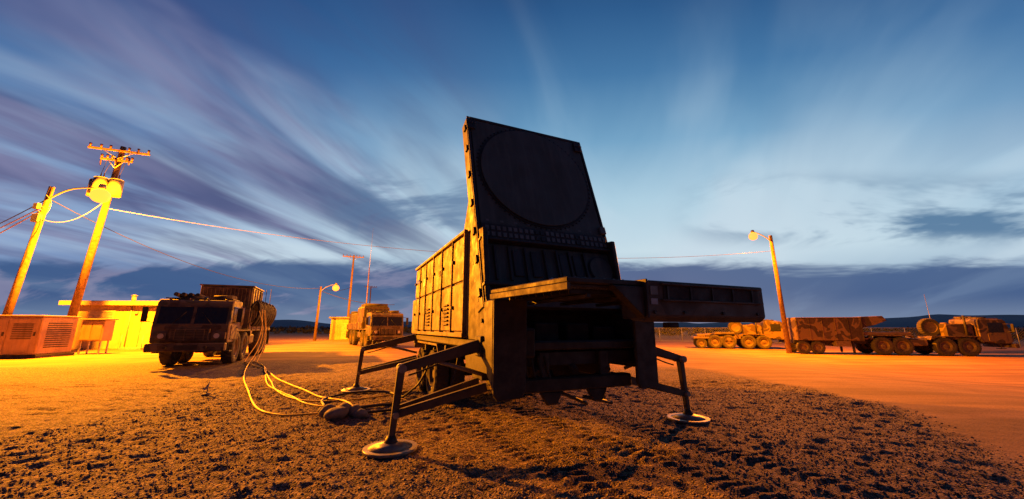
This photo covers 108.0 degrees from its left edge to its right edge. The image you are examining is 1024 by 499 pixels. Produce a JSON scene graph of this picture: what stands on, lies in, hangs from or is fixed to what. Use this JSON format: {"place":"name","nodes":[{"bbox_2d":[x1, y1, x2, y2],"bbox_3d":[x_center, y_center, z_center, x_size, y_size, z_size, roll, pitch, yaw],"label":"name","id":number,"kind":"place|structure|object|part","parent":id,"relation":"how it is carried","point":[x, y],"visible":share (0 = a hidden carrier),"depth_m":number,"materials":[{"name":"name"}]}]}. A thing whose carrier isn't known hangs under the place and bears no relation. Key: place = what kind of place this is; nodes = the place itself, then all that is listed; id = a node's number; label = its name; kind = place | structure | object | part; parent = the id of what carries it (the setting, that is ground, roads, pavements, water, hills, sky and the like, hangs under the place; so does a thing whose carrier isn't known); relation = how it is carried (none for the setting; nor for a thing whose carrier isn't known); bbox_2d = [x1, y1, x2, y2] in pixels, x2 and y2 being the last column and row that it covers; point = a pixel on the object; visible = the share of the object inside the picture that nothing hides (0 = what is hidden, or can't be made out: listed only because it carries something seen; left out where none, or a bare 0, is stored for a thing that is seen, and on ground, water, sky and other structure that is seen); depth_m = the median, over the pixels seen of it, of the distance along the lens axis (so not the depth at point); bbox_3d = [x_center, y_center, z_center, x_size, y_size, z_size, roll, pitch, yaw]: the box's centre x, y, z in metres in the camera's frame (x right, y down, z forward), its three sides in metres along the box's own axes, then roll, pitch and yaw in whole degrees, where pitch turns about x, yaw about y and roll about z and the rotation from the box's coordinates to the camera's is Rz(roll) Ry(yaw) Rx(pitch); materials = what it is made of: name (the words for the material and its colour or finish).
{"place":"outdoors","nodes":[
{"label":"outdoors","id":0,"kind":"place"},
{"bbox_2d":[72,305,251,348],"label":"walls","id":1,"kind":"structure","parent":0,"point":[134,331],"depth_m":27.29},
{"bbox_2d":[87,310,115,318],"bbox_3d":[-30.102,5.000,27.265,1.800,1.050,0.040,1,-12,-4],"label":"window frame","id":2,"kind":"object","parent":1,"relation":"attached to","point":[113,313],"visible":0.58,"depth_m":27.30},
{"bbox_2d":[117,306,126,347],"bbox_3d":[-28.568,5.665,27.272,0.040,3.050,0.023,1,-12,-4],"label":"siding batten","id":3,"kind":"object","parent":1,"relation":"attached to","point":[121,327],"visible":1,"depth_m":27.25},
{"bbox_2d":[124,306,132,345],"bbox_3d":[-28.106,5.589,27.274,0.060,2.900,0.060,1,-12,-4],"label":"conduit","id":4,"kind":"object","parent":1,"relation":"attached to","point":[128,326],"visible":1,"depth_m":27.26,"materials":[{"name":"metal"}]},
{"bbox_2d":[127,306,135,345],"bbox_3d":[-27.950,5.674,27.315,0.040,3.050,0.023,1,-12,-4],"label":"siding batten","id":5,"kind":"object","parent":1,"relation":"attached to","point":[131,325],"visible":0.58,"depth_m":27.31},
{"bbox_2d":[136,317,153,346],"bbox_3d":[-26.736,6.079,27.293,1.150,2.250,0.017,1,-12,-4],"label":"door frame","id":6,"kind":"object","parent":1,"relation":"in","point":[140,330],"visible":0.16,"depth_m":27.25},
{"bbox_2d":[137,318,153,346],"bbox_3d":[-26.736,6.101,27.280,0.950,2.100,0.032,1,-12,-4],"label":"door","id":7,"kind":"structure","parent":6,"relation":"in","point":[145,331],"depth_m":27.26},
{"bbox_3d":[-27.844,4.576,30.615,10.250,0.240,6.850,1,-12,-4],"label":"roof","id":8,"kind":"object","parent":1,"relation":"on","visible":0},
{"bbox_2d":[58,301,158,304],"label":"fascia","id":9,"kind":"structure","parent":8,"relation":"attached to","point":[113,302],"depth_m":27.13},
{"bbox_2d":[0,328,1023,498],"bbox_3d":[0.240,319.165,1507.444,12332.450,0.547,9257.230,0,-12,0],"label":"ground","id":10,"kind":"structure","parent":0,"point":[980,396],"depth_m":5.75,"materials":[{"name":"beige sand"}]},
{"bbox_2d":[0,315,80,358],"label":"generator cabinet","id":11,"kind":"object","parent":10,"relation":"on","point":[31,336],"visible":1,"depth_m":18.91,"materials":[{"name":"metal"}]},
{"bbox_3d":[-25.855,4.266,18.440,1.170,1.650,0.022,3,-12,-14],"label":"enclosure door","id":12,"kind":"part","parent":11,"relation":"part of","materials":[{"name":"paint"}]},
{"bbox_3d":[-24.642,4.328,18.736,1.170,1.650,0.022,3,-12,-14],"label":"enclosure door","id":13,"kind":"part","parent":11,"relation":"part of","materials":[{"name":"paint"}]},
{"bbox_2d":[2,184,110,314],"bbox_3d":[-26.449,1.136,21.401,5.107,10.225,0.872,-2,-12,7],"label":"street lamp pole","id":14,"kind":"object","parent":10,"relation":"on","point":[100,193],"visible":1,"depth_m":21.82,"materials":[{"name":"brown wood"}]},
{"bbox_2d":[77,319,118,353],"bbox_3d":[-24.600,5.131,22.015,1.360,2.030,0.860,2,-12,-8],"label":"electrical cabinet","id":15,"kind":"object","parent":10,"relation":"on","point":[100,330],"visible":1,"depth_m":21.79,"materials":[{"name":"metal"}]},
{"bbox_3d":[-24.817,4.721,21.695,0.500,1.060,0.023,2,-12,-8],"label":"cabinet door","id":16,"kind":"part","parent":15,"relation":"part of","materials":[{"name":"paint"}]},
{"bbox_3d":[-24.282,4.737,21.769,0.500,1.060,0.023,2,-12,-8],"label":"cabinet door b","id":17,"kind":"part","parent":15,"relation":"part of","materials":[{"name":"paint"}]},
{"bbox_2d":[67,142,150,315],"bbox_3d":[-25.458,-0.223,22.712,2.999,13.424,1.250,1,-12,-6],"label":"utility pole","id":18,"kind":"object","parent":10,"relation":"on","point":[114,183],"visible":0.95,"depth_m":23.22,"materials":[{"name":"brown wood"}]},
{"bbox_2d":[0,200,766,304],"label":"overhead wires","id":19,"kind":"object","parent":18,"relation":"attached to","point":[202,224],"visible":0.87,"depth_m":24.64,"materials":[{"name":"metal"}]},
{"bbox_2d":[117,347,143,349],"bbox_3d":[-26.719,7.035,26.474,1.500,0.140,1.120,1,-12,-4],"label":"door step","id":20,"kind":"object","parent":10,"relation":"on","point":[132,348],"depth_m":25.95,"materials":[{"name":"concrete"}]},
{"bbox_2d":[201,381,210,395],"bbox_3d":[-6.958,3.190,8.476,0.165,0.353,0.157,0,-12,0],"label":"marker stake","id":21,"kind":"object","parent":10,"relation":"on","point":[206,393],"visible":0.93,"depth_m":8.47,"materials":[{"name":"brown wood"}]},
{"bbox_2d":[140,284,276,364],"bbox_3d":[-14.420,3.550,18.803,3.140,3.800,10.460,5,-13,-24],"label":"cargo truck","id":22,"kind":"object","parent":10,"relation":"on","point":[214,319],"visible":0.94,"depth_m":14.91,"materials":[{"name":"brown metal"}]},
{"bbox_3d":[-11.647,3.452,15.595,0.020,0.570,1.010,5,-13,-24],"label":"door","id":23,"kind":"part","parent":22,"relation":"part of","materials":[{"name":"beige metal"}]},
{"bbox_3d":[-11.646,2.780,15.726,0.012,0.680,0.830,5,-13,-24],"label":"door window","id":24,"kind":"part","parent":22,"relation":"part of","materials":[{"name":"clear glass"}]},
{"bbox_2d":[313,283,338,340],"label":"street lamp pole","id":25,"kind":"object","parent":10,"relation":"on","point":[335,287],"visible":0.99,"depth_m":44.44,"materials":[{"name":"brown wood"}]},
{"bbox_2d":[329,317,348,339],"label":"equipment hut","id":26,"kind":"object","parent":10,"relation":"on","point":[338,328],"visible":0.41,"depth_m":48.01,"materials":[{"name":"yellow"}]},
{"bbox_2d":[340,323,348,338],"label":"door","id":27,"kind":"structure","parent":26,"relation":"in","point":[344,325],"depth_m":47.98,"materials":[{"name":"metal"}]},
{"bbox_2d":[317,402,367,419],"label":"sandbags","id":28,"kind":"object","parent":10,"relation":"on","point":[333,412],"visible":0.97,"depth_m":6.32,"materials":[{"name":"beige fabric"}]},
{"bbox_2d":[243,310,458,415],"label":"power cables","id":29,"kind":"object","parent":10,"relation":"on","point":[330,398],"visible":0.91,"depth_m":8.11,"materials":[{"name":"yellow rubber"}]},
{"bbox_2d":[346,311,359,337],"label":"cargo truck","id":30,"kind":"object","parent":10,"relation":"on","point":[353,312],"visible":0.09,"depth_m":47.09,"materials":[{"name":"beige metal"}]},
{"bbox_2d":[343,254,363,316],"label":"utility pole","id":31,"kind":"object","parent":10,"relation":"on","point":[350,292],"visible":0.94,"depth_m":56.10,"materials":[{"name":"brown wood"}]},
{"bbox_2d":[359,235,372,339],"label":"radio mast","id":32,"kind":"object","parent":10,"relation":"on","point":[368,281],"visible":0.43,"depth_m":48.11,"materials":[{"name":"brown metal"}]},
{"bbox_2d":[347,303,408,346],"bbox_3d":[-11.931,6.479,32.083,3.140,3.540,10.460,7,-14,-31],"label":"cargo truck","id":33,"kind":"object","parent":10,"relation":"on","point":[373,323],"visible":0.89,"depth_m":28.60,"materials":[{"name":"beige metal"}]},
{"bbox_2d":[0,380,1023,498],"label":"gravel","id":34,"kind":"structure","parent":10,"relation":"on","point":[729,496],"depth_m":4.59,"materials":[{"name":"brown gravel"}]},
{"bbox_2d":[341,116,764,458],"bbox_3d":[-0.567,0.607,8.678,5.780,5.389,10.365,5,-13,-23],"label":"radar trailer","id":35,"kind":"object","parent":10,"relation":"on","point":[522,288],"visible":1,"depth_m":5.85,"materials":[{"name":"paint"}]},
{"bbox_3d":[-2.499,1.719,9.839,0.035,0.790,0.640,5,-13,-23],"label":"access door lower","id":36,"kind":"part","parent":35,"relation":"part of","materials":[{"name":"beige metal"}]},
{"bbox_3d":[-2.499,0.926,10.006,0.035,0.750,0.640,5,-13,-23],"label":"access door upper","id":37,"kind":"part","parent":35,"relation":"part of","materials":[{"name":"beige metal"}]},
{"bbox_3d":[-2.204,1.583,9.191,0.035,0.790,0.690,5,-13,-23],"label":"access door lower","id":38,"kind":"part","parent":35,"relation":"part of","materials":[{"name":"beige metal"}]},
{"bbox_3d":[-2.204,0.790,9.358,0.035,0.750,0.690,5,-13,-23],"label":"access door upper","id":39,"kind":"part","parent":35,"relation":"part of","materials":[{"name":"beige metal"}]},
{"bbox_3d":[-1.889,1.437,8.498,0.035,0.790,0.740,5,-13,-23],"label":"access door lower","id":40,"kind":"part","parent":35,"relation":"part of","materials":[{"name":"beige metal"}]},
{"bbox_3d":[-1.889,0.644,8.665,0.035,0.750,0.740,5,-13,-23],"label":"access door upper","id":41,"kind":"part","parent":35,"relation":"part of","materials":[{"name":"beige metal"}]},
{"bbox_3d":[-1.563,1.286,7.783,0.035,0.790,0.740,5,-13,-23],"label":"access door lower","id":42,"kind":"part","parent":35,"relation":"part of","materials":[{"name":"beige metal"}]},
{"bbox_3d":[-1.563,0.494,7.950,0.035,0.750,0.740,5,-13,-23],"label":"access door upper","id":43,"kind":"part","parent":35,"relation":"part of","materials":[{"name":"beige metal"}]},
{"bbox_3d":[-1.238,1.136,7.068,0.035,0.790,0.740,5,-13,-23],"label":"access door lower","id":44,"kind":"part","parent":35,"relation":"part of","materials":[{"name":"beige metal"}]},
{"bbox_3d":[-1.238,0.343,7.235,0.035,0.750,0.740,5,-13,-23],"label":"access door upper","id":45,"kind":"part","parent":35,"relation":"part of","materials":[{"name":"beige metal"}]},
{"bbox_3d":[-0.919,0.988,6.366,0.035,0.790,0.710,5,-13,-23],"label":"access door lower","id":46,"kind":"part","parent":35,"relation":"part of","materials":[{"name":"beige metal"}]},
{"bbox_3d":[-0.919,0.195,6.533,0.035,0.750,0.710,5,-13,-23],"label":"access door upper","id":47,"kind":"part","parent":35,"relation":"part of","materials":[{"name":"beige metal"}]},
{"bbox_2d":[252,325,1023,339],"bbox_3d":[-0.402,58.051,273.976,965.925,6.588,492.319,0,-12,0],"label":"desert scrub","id":48,"kind":"object","parent":10,"relation":"on","point":[326,330],"visible":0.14,"depth_m":108.23,"materials":[{"name":"plant"}]},
{"bbox_2d":[690,332,742,347],"bbox_3d":[21.535,9.164,37.699,6.000,1.600,2.300,-4,-12,17],"label":"flatbed trailer","id":49,"kind":"object","parent":10,"relation":"on","point":[700,340],"visible":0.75,"depth_m":37.34,"materials":[{"name":"beige paint"}]},
{"bbox_2d":[703,319,784,348],"bbox_3d":[23.134,8.409,37.267,7.360,2.900,3.140,-4,-12,17],"label":"tractor truck","id":50,"kind":"object","parent":10,"relation":"on","point":[764,333],"visible":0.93,"depth_m":36.15,"materials":[{"name":"beige metal"}]},
{"bbox_3d":[25.140,7.459,35.524,0.830,0.680,0.012,-4,-12,17],"label":"door window","id":51,"kind":"part","parent":50,"relation":"part of","materials":[{"name":"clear glass"}]},
{"bbox_3d":[25.129,8.129,35.382,1.010,0.570,0.020,-4,-12,17],"label":"door","id":52,"kind":"part","parent":50,"relation":"part of","materials":[{"name":"metal"}]},
{"bbox_2d":[748,230,791,352],"bbox_3d":[21.378,3.484,30.844,2.236,10.497,0.680,0,-12,0],"label":"street lamp pole","id":53,"kind":"object","parent":10,"relation":"on","point":[753,235],"visible":0.98,"depth_m":30.84,"materials":[{"name":"brown wood"}]},
{"bbox_2d":[657,328,1023,345],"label":"chain link fence","id":54,"kind":"object","parent":10,"relation":"on","point":[783,342],"visible":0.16,"depth_m":53.24,"materials":[{"name":"grey metal"}]},
{"bbox_2d":[784,316,910,353],"bbox_3d":[26.350,6.802,29.636,7.550,2.899,2.480,-3,-12,14],"label":"van trailer","id":55,"kind":"object","parent":10,"relation":"on","point":[815,335],"visible":0.91,"depth_m":28.94,"materials":[{"name":"beige paint"}]},
{"bbox_2d":[855,315,1019,355],"bbox_3d":[31.357,6.539,28.389,9.360,2.900,3.140,-3,-12,14],"label":"tractor truck","id":56,"kind":"object","parent":10,"relation":"on","point":[966,336],"visible":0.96,"depth_m":27.24,"materials":[{"name":"beige metal"}]},
{"bbox_3d":[34.435,5.563,26.518,0.830,0.680,0.012,-3,-12,14],"label":"door window","id":57,"kind":"part","parent":56,"relation":"part of","materials":[{"name":"black glass"}]},
{"bbox_3d":[34.425,6.233,26.375,1.010,0.570,0.020,-3,-12,14],"label":"door","id":58,"kind":"part","parent":56,"relation":"part of","materials":[{"name":"brown metal"}]},
{"bbox_2d":[0,0,1023,323],"label":"sky","id":59,"kind":"structure","parent":0,"point":[878,145],"materials":[{"name":"blue"}]},
{"bbox_2d":[270,314,1023,327],"bbox_3d":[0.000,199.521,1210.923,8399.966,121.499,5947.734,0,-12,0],"label":"distant hills","id":60,"kind":"structure","parent":0,"point":[1016,321],"depth_m":2065.15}
]}

